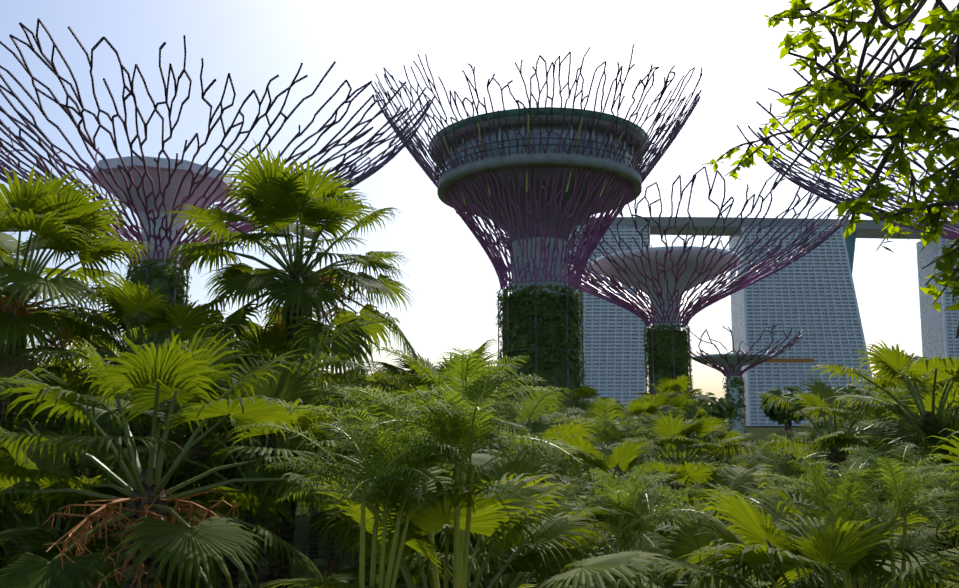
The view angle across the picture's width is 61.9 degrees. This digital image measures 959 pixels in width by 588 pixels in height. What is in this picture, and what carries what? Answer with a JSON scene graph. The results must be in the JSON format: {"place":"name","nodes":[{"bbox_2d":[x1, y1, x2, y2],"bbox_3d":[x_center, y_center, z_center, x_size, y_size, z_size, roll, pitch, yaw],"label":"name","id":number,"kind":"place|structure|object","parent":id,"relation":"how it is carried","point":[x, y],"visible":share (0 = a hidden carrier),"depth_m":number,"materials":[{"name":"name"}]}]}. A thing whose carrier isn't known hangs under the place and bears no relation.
{"place":"outdoors","nodes":[
{"label":"outdoors","id":0,"kind":"place"},
{"bbox_2d":[3,421,957,587],"bbox_3d":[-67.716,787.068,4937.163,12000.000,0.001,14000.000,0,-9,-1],"label":"ground","id":1,"kind":"structure","parent":0,"point":[320,562],"depth_m":33.70,"materials":[{"name":"soil"}]},
{"bbox_2d":[112,258,191,528],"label":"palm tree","id":2,"kind":"object","parent":1,"relation":"on","point":[164,281],"visible":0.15,"depth_m":37.21,"materials":[{"name":"green plant"}]},
{"bbox_2d":[0,18,435,526],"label":"supertree","id":3,"kind":"object","parent":1,"relation":"on","point":[221,205],"depth_m":35.12},
{"bbox_2d":[233,385,534,587],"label":"areca palm","id":4,"kind":"object","parent":1,"relation":"on","point":[388,467],"visible":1,"depth_m":6.11,"materials":[{"name":"green plant"}]},
{"bbox_2d":[310,347,595,587],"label":"areca palm","id":5,"kind":"object","parent":1,"relation":"on","point":[460,410],"visible":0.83,"depth_m":6.50,"materials":[{"name":"green plant"}]},
{"bbox_2d":[0,337,958,587],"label":"palm trunks","id":6,"kind":"object","parent":1,"relation":"on","point":[273,572],"visible":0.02,"depth_m":14.79,"materials":[{"name":"brown plant"}]},
{"bbox_2d":[0,510,60,567],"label":"fan palm","id":7,"kind":"object","parent":6,"relation":"attached to","point":[25,519],"visible":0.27,"depth_m":9.28,"materials":[{"name":"green plant"}]},
{"bbox_2d":[0,233,63,307],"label":"fan palm","id":8,"kind":"object","parent":6,"relation":"on","point":[12,261],"visible":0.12,"depth_m":16.46,"materials":[{"name":"green plant"}]},
{"bbox_2d":[0,497,100,587],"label":"fan palm","id":9,"kind":"object","parent":6,"relation":"attached to","point":[19,534],"visible":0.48,"depth_m":8.29,"materials":[{"name":"green plant"}]},
{"bbox_2d":[14,412,123,510],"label":"fan palm","id":10,"kind":"object","parent":6,"relation":"attached to","point":[15,424],"depth_m":18.07,"materials":[{"name":"green plant"}]},
{"bbox_2d":[0,164,168,435],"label":"fan palm","id":11,"kind":"object","parent":6,"relation":"on","point":[58,222],"visible":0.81,"depth_m":12.62,"materials":[{"name":"green plant"}]},
{"bbox_2d":[14,355,171,539],"bbox_3d":[-7.907,2.958,15.270,4.529,3.619,4.806,-1,-13,-23],"label":"fan palm","id":12,"kind":"object","parent":6,"relation":"attached to","point":[77,520],"visible":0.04,"depth_m":14.58,"materials":[{"name":"green plant"}]},
{"bbox_2d":[0,342,226,558],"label":"fan palm","id":13,"kind":"object","parent":6,"relation":"attached to","point":[94,471],"visible":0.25,"depth_m":11.25,"materials":[{"name":"green plant"}]},
{"bbox_2d":[0,417,243,587],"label":"fan palm","id":14,"kind":"object","parent":6,"relation":"attached to","point":[29,469],"visible":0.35,"depth_m":9.07,"materials":[{"name":"green plant"}]},
{"bbox_2d":[0,270,260,491],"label":"fan palm","id":15,"kind":"object","parent":6,"relation":"attached to","point":[138,306],"visible":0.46,"depth_m":12.31,"materials":[{"name":"green plant"}]},
{"bbox_2d":[82,432,248,587],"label":"fan palm","id":16,"kind":"object","parent":6,"relation":"attached to","point":[218,572],"depth_m":16.74,"materials":[{"name":"green plant"}]},
{"bbox_2d":[0,328,346,587],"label":"fan palm","id":17,"kind":"object","parent":6,"relation":"attached to","point":[194,371],"visible":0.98,"depth_m":7.39,"materials":[{"name":"green plant"}]},
{"bbox_2d":[108,341,301,475],"bbox_3d":[-6.534,2.847,19.566,5.052,3.804,4.761,6,-7,-32],"label":"fan palm","id":18,"kind":"object","parent":6,"relation":"attached to","point":[183,343],"depth_m":18.42,"materials":[{"name":"green plant"}]},
{"bbox_2d":[103,323,362,551],"bbox_3d":[-4.639,2.756,15.292,4.607,4.215,4.621,5,-10,-29],"label":"fan palm","id":19,"kind":"object","parent":6,"relation":"attached to","point":[263,338],"visible":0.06,"depth_m":14.98,"materials":[{"name":"green plant"}]},
{"bbox_2d":[98,352,372,571],"bbox_3d":[-2.645,2.032,10.046,3.895,2.752,3.499,-2,-9,14],"label":"fan palm","id":20,"kind":"object","parent":6,"relation":"attached to","point":[284,389],"visible":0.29,"depth_m":9.66,"materials":[{"name":"green plant"}]},
{"bbox_2d":[108,312,421,529],"bbox_3d":[-3.053,1.927,11.520,4.650,2.960,4.816,-11,-10,24],"label":"fan palm","id":21,"kind":"object","parent":6,"relation":"attached to","point":[317,355],"visible":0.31,"depth_m":11.27,"materials":[{"name":"green plant"}]},
{"bbox_2d":[202,409,364,512],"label":"fan palm","id":22,"kind":"object","parent":6,"relation":"attached to","point":[307,466],"visible":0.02,"depth_m":19.05,"materials":[{"name":"green plant"}]},
{"bbox_2d":[161,138,416,389],"bbox_3d":[-3.784,-0.329,15.785,5.340,4.843,4.786,-3,-10,7],"label":"fan palm","id":23,"kind":"object","parent":6,"relation":"attached to","point":[281,200],"visible":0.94,"depth_m":14.96,"materials":[{"name":"green plant"}]},
{"bbox_2d":[302,375,353,414],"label":"fan palm","id":24,"kind":"object","parent":6,"relation":"attached to","point":[335,387],"depth_m":30.37,"materials":[{"name":"green plant"}]},
{"bbox_2d":[280,373,392,450],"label":"fan palm","id":25,"kind":"object","parent":6,"relation":"attached to","point":[348,405],"visible":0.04,"depth_m":22.89,"materials":[{"name":"green plant"}]},
{"bbox_2d":[320,360,372,412],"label":"fan palm","id":26,"kind":"object","parent":6,"relation":"attached to","point":[347,372],"visible":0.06,"depth_m":38.98,"materials":[{"name":"green plant"}]},
{"bbox_2d":[344,365,403,420],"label":"fan palm","id":27,"kind":"object","parent":6,"relation":"attached to","point":[377,377],"visible":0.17,"depth_m":32.29,"materials":[{"name":"green plant"}]},
{"bbox_2d":[338,372,434,450],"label":"fan palm","id":28,"kind":"object","parent":6,"relation":"attached to","point":[403,387],"visible":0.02,"depth_m":24.51,"materials":[{"name":"green plant"}]},
{"bbox_2d":[384,372,413,387],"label":"fan palm","id":29,"kind":"object","parent":6,"relation":"attached to","point":[402,377],"visible":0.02,"depth_m":36.75,"materials":[{"name":"green plant"}]},
{"bbox_2d":[304,391,530,587],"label":"fan palm","id":30,"kind":"object","parent":6,"relation":"attached to","point":[482,456],"visible":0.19,"depth_m":10.80,"materials":[{"name":"green plant"}]},
{"bbox_2d":[349,391,528,567],"bbox_3d":[-0.954,3.596,15.302,4.441,3.343,4.185,-6,-16,4],"label":"fan palm","id":31,"kind":"object","parent":6,"relation":"attached to","point":[453,469],"visible":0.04,"depth_m":14.31,"materials":[{"name":"green plant"}]},
{"bbox_2d":[347,339,540,536],"bbox_3d":[-0.726,2.627,14.761,3.685,3.610,3.755,1,-9,-5],"label":"fan palm","id":32,"kind":"object","parent":6,"relation":"attached to","point":[416,378],"visible":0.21,"depth_m":14.51,"materials":[{"name":"green plant"}]},
{"bbox_2d":[256,443,684,587],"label":"fan palm","id":33,"kind":"object","parent":6,"relation":"attached to","point":[575,565],"visible":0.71,"depth_m":7.11,"materials":[{"name":"green plant"}]},
{"bbox_2d":[320,442,660,587],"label":"areca palm","id":34,"kind":"object","parent":6,"relation":"attached to","point":[520,463],"visible":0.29,"depth_m":9.12,"materials":[{"name":"green plant"}]},
{"bbox_2d":[483,378,516,399],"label":"fan palm","id":35,"kind":"object","parent":6,"relation":"attached to","point":[501,390],"visible":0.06,"depth_m":48.19,"materials":[{"name":"green plant"}]},
{"bbox_2d":[480,391,525,451],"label":"fan palm","id":36,"kind":"object","parent":6,"relation":"attached to","point":[501,410],"visible":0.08,"depth_m":30.48,"materials":[{"name":"green plant"}]},
{"bbox_2d":[478,383,569,458],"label":"fan palm","id":37,"kind":"object","parent":6,"relation":"attached to","point":[531,384],"visible":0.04,"depth_m":36.73,"materials":[{"name":"green plant"}]},
{"bbox_2d":[514,384,557,417],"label":"fan palm","id":38,"kind":"object","parent":6,"relation":"attached to","point":[542,399],"visible":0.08,"depth_m":48.50,"materials":[{"name":"green plant"}]},
{"bbox_2d":[484,386,588,480],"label":"fan palm","id":39,"kind":"object","parent":6,"relation":"attached to","point":[531,408],"visible":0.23,"depth_m":22.66,"materials":[{"name":"green plant"}]},
{"bbox_2d":[497,382,603,475],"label":"fan palm","id":40,"kind":"object","parent":6,"relation":"attached to","point":[576,411],"visible":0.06,"depth_m":30.83,"materials":[{"name":"green plant"}]},
{"bbox_2d":[490,415,623,568],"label":"fan palm","id":41,"kind":"object","parent":6,"relation":"attached to","point":[574,427],"visible":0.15,"depth_m":19.64,"materials":[{"name":"green plant"}]},
{"bbox_2d":[434,460,687,587],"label":"fan palm","id":42,"kind":"object","parent":6,"relation":"attached to","point":[589,488],"visible":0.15,"depth_m":12.79,"materials":[{"name":"green plant"}]},
{"bbox_2d":[559,383,607,417],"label":"fan palm","id":43,"kind":"object","parent":6,"relation":"attached to","point":[586,392],"visible":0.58,"depth_m":49.13,"materials":[{"name":"green plant"}]},
{"bbox_2d":[541,405,631,444],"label":"fan palm","id":44,"kind":"object","parent":6,"relation":"attached to","point":[598,425],"visible":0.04,"depth_m":37.11,"materials":[{"name":"green plant"}]},
{"bbox_2d":[527,428,696,586],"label":"fan palm","id":45,"kind":"object","parent":6,"relation":"attached to","point":[624,459],"visible":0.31,"depth_m":16.18,"materials":[{"name":"green plant"}]},
{"bbox_2d":[551,397,673,485],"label":"fan palm","id":46,"kind":"object","parent":6,"relation":"attached to","point":[609,429],"visible":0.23,"depth_m":25.75,"materials":[{"name":"green plant"}]},
{"bbox_2d":[587,404,637,443],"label":"fan palm","id":47,"kind":"object","parent":6,"relation":"attached to","point":[620,417],"visible":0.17,"depth_m":49.24,"materials":[{"name":"green plant"}]},
{"bbox_2d":[606,392,680,480],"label":"fan palm","id":48,"kind":"object","parent":6,"relation":"attached to","point":[647,409],"visible":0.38,"depth_m":30.18,"materials":[{"name":"green plant"}]},
{"bbox_2d":[617,390,706,457],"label":"fan palm","id":49,"kind":"object","parent":6,"relation":"attached to","point":[673,399],"visible":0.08,"depth_m":36.18,"materials":[{"name":"green plant"}]},
{"bbox_2d":[635,374,707,421],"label":"fan palm","id":50,"kind":"object","parent":6,"relation":"attached to","point":[676,385],"visible":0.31,"depth_m":47.50,"materials":[{"name":"green plant"}]},
{"bbox_2d":[593,437,752,509],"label":"fan palm","id":51,"kind":"object","parent":6,"relation":"attached to","point":[688,473],"visible":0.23,"depth_m":17.79,"materials":[{"name":"green plant"}]},
{"bbox_2d":[593,401,762,504],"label":"fan palm","id":52,"kind":"object","parent":6,"relation":"attached to","point":[666,429],"visible":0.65,"depth_m":22.54,"materials":[{"name":"green plant"}]},
{"bbox_2d":[576,502,832,587],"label":"fan palm","id":53,"kind":"object","parent":6,"relation":"attached to","point":[682,542],"visible":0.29,"depth_m":10.34,"materials":[{"name":"green plant"}]},
{"bbox_2d":[587,463,831,587],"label":"fan palm","id":54,"kind":"object","parent":6,"relation":"attached to","point":[734,472],"visible":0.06,"depth_m":16.74,"materials":[{"name":"green plant"}]},
{"bbox_2d":[680,415,758,503],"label":"fan palm","id":55,"kind":"object","parent":6,"relation":"attached to","point":[729,430],"visible":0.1,"depth_m":39.05,"materials":[{"name":"green plant"}]},
{"bbox_2d":[679,431,760,509],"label":"fan palm","id":56,"kind":"object","parent":6,"relation":"attached to","point":[730,435],"visible":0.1,"depth_m":31.91,"materials":[{"name":"green plant"}]},
{"bbox_2d":[694,435,760,486],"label":"fan palm","id":57,"kind":"object","parent":6,"relation":"attached to","point":[736,451],"visible":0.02,"depth_m":46.07,"materials":[{"name":"green plant"}]},
{"bbox_2d":[716,441,809,500],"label":"fan palm","id":58,"kind":"object","parent":6,"relation":"attached to","point":[743,460],"visible":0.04,"depth_m":36.34,"materials":[{"name":"green plant"}]},
{"bbox_2d":[598,482,929,587],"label":"fan palm","id":59,"kind":"object","parent":6,"relation":"attached to","point":[680,584],"visible":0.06,"depth_m":12.68,"materials":[{"name":"green plant"}]},
{"bbox_2d":[726,439,820,499],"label":"fan palm","id":60,"kind":"object","parent":6,"relation":"attached to","point":[759,441],"visible":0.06,"depth_m":32.46,"materials":[{"name":"green plant"}]},
{"bbox_2d":[726,448,825,504],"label":"fan palm","id":61,"kind":"object","parent":6,"relation":"attached to","point":[758,458],"visible":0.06,"depth_m":26.15,"materials":[{"name":"green plant"}]},
{"bbox_2d":[755,436,812,463],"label":"fan palm","id":62,"kind":"object","parent":6,"relation":"attached to","point":[779,444],"visible":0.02,"depth_m":50.32,"materials":[{"name":"green plant"}]},
{"bbox_2d":[628,483,958,587],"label":"fan palm","id":63,"kind":"object","parent":6,"relation":"attached to","point":[797,556],"visible":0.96,"depth_m":7.50,"materials":[{"name":"green plant"}]},
{"bbox_2d":[723,450,875,578],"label":"fan palm","id":64,"kind":"object","parent":6,"relation":"attached to","point":[772,462],"visible":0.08,"depth_m":21.34,"materials":[{"name":"green plant"}]},
{"bbox_2d":[796,415,851,462],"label":"fan palm","id":65,"kind":"object","parent":6,"relation":"attached to","point":[805,425],"visible":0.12,"depth_m":47.75,"materials":[{"name":"green plant"}]},
{"bbox_2d":[754,374,908,500],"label":"fan palm","id":66,"kind":"object","parent":6,"relation":"attached to","point":[819,403],"visible":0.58,"depth_m":16.61,"materials":[{"name":"green plant"}]},
{"bbox_2d":[806,407,864,459],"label":"fan palm","id":67,"kind":"object","parent":6,"relation":"attached to","point":[821,419],"visible":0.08,"depth_m":40.24,"materials":[{"name":"green plant"}]},
{"bbox_2d":[763,470,916,587],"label":"fan palm","id":68,"kind":"object","parent":6,"relation":"attached to","point":[798,493],"visible":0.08,"depth_m":16.24,"materials":[{"name":"green plant"}]},
{"bbox_2d":[807,386,885,452],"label":"fan palm","id":69,"kind":"object","parent":6,"relation":"attached to","point":[820,423],"visible":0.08,"depth_m":29.31,"materials":[{"name":"green plant"}]},
{"bbox_2d":[739,469,958,587],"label":"fan palm","id":70,"kind":"object","parent":6,"relation":"attached to","point":[784,504],"visible":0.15,"depth_m":10.26,"materials":[{"name":"green plant"}]},
{"bbox_2d":[806,385,909,465],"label":"fan palm","id":71,"kind":"object","parent":6,"relation":"attached to","point":[878,395],"visible":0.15,"depth_m":25.59,"materials":[{"name":"green plant"}]},
{"bbox_2d":[853,374,906,399],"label":"fan palm","id":72,"kind":"object","parent":6,"relation":"attached to","point":[867,382],"visible":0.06,"depth_m":49.31,"materials":[{"name":"green plant"}]},
{"bbox_2d":[804,384,958,578],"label":"fan palm","id":73,"kind":"object","parent":6,"relation":"attached to","point":[925,392],"visible":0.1,"depth_m":14.58,"materials":[{"name":"green plant"}]},
{"bbox_2d":[806,340,958,490],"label":"fan palm","id":74,"kind":"object","parent":6,"relation":"attached to","point":[895,364],"visible":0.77,"depth_m":13.91,"materials":[{"name":"green plant"}]},
{"bbox_2d":[819,431,951,503],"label":"fan palm","id":75,"kind":"object","parent":6,"relation":"attached to","point":[873,448],"visible":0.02,"depth_m":19.83,"materials":[{"name":"green plant"}]},
{"bbox_2d":[862,373,915,428],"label":"fan palm","id":76,"kind":"object","parent":6,"relation":"attached to","point":[877,383],"visible":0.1,"depth_m":39.84,"materials":[{"name":"green plant"}]},
{"bbox_2d":[850,399,958,587],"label":"fan palm","id":77,"kind":"object","parent":6,"relation":"attached to","point":[908,426],"visible":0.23,"depth_m":13.49,"materials":[{"name":"green plant"}]},
{"bbox_2d":[853,428,958,587],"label":"fan palm","id":78,"kind":"object","parent":6,"relation":"attached to","point":[952,488],"visible":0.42,"depth_m":8.38,"materials":[{"name":"green plant"}]},
{"bbox_2d":[864,374,947,430],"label":"fan palm","id":79,"kind":"object","parent":6,"relation":"attached to","point":[917,383],"depth_m":31.13,"materials":[{"name":"green plant"}]},
{"bbox_2d":[924,372,958,388],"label":"fan palm","id":80,"kind":"object","parent":6,"relation":"attached to","point":[941,383],"visible":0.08,"depth_m":37.23,"materials":[{"name":"green plant"}]},
{"bbox_2d":[928,500,958,587],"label":"fan palm","id":81,"kind":"object","parent":6,"relation":"attached to","point":[952,566],"visible":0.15,"depth_m":10.53,"materials":[{"name":"green plant"}]},
{"bbox_2d":[371,44,702,475],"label":"supertree","id":82,"kind":"object","parent":1,"relation":"on","point":[589,245],"depth_m":58.92},
{"bbox_2d":[495,284,586,475],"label":"supertree planting","id":83,"kind":"object","parent":82,"relation":"attached to","point":[551,311],"visible":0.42,"depth_m":59.57,"materials":[{"name":"green plant"}]},
{"bbox_2d":[542,461,708,587],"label":"areca palm","id":84,"kind":"object","parent":1,"relation":"on","point":[629,502],"visible":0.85,"depth_m":8.73,"materials":[{"name":"green plant"}]},
{"bbox_2d":[643,324,693,456],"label":"supertree planting","id":85,"kind":"object","parent":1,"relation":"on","point":[663,343],"visible":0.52,"depth_m":93.28,"materials":[{"name":"green plant"}]},
{"bbox_2d":[485,166,858,418],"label":"supertree","id":86,"kind":"object","parent":1,"relation":"on","point":[697,305],"depth_m":90.58},
{"bbox_2d":[587,415,791,441],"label":"tree belt trunks","id":87,"kind":"object","parent":1,"relation":"on","point":[789,424],"visible":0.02,"depth_m":152.65,"materials":[{"name":"plant"}]},
{"bbox_2d":[417,379,885,424],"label":"trees","id":88,"kind":"object","parent":87,"relation":"on","point":[723,409],"visible":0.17,"depth_m":151.75,"materials":[{"name":"green plant"}]},
{"bbox_2d":[686,323,803,438],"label":"supertree","id":89,"kind":"object","parent":1,"relation":"on","point":[756,363],"depth_m":226.05},
{"bbox_2d":[722,377,746,435],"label":"supertree planting","id":90,"kind":"object","parent":89,"relation":"attached to","point":[738,405],"visible":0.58,"depth_m":227.18,"materials":[{"name":"green plant"}]},
{"bbox_2d":[736,37,958,239],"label":"supertree","id":91,"kind":"object","parent":1,"relation":"on","point":[813,188],"visible":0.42,"depth_m":41.77,"materials":[{"name":"metal"}]},
{"bbox_2d":[749,433,958,587],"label":"areca palm","id":92,"kind":"object","parent":1,"relation":"on","point":[839,497],"visible":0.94,"depth_m":7.74,"materials":[{"name":"green plant"}]},
{"bbox_2d":[567,226,649,425],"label":"skyscraper","id":93,"kind":"structure","parent":0,"point":[614,352],"depth_m":785.36,"materials":[{"name":"grey glass"}]},
{"bbox_2d":[577,217,958,238],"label":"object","id":94,"kind":"structure","parent":0,"point":[870,229],"depth_m":808.74,"materials":[{"name":"grey concrete"}]},
{"bbox_2d":[729,227,871,425],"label":"skyscraper","id":95,"kind":"structure","parent":0,"point":[812,293],"depth_m":791.96,"materials":[{"name":"grey glass"}]},
{"bbox_2d":[701,0,958,337],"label":"broadleaf tree","id":96,"kind":"object","parent":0,"point":[918,123],"depth_m":5.61,"materials":[{"name":"green plant"}]},
{"bbox_2d":[916,236,958,377],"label":"skyscraper","id":97,"kind":"structure","parent":0,"point":[938,331],"depth_m":835.47,"materials":[{"name":"grey glass"}]}
]}

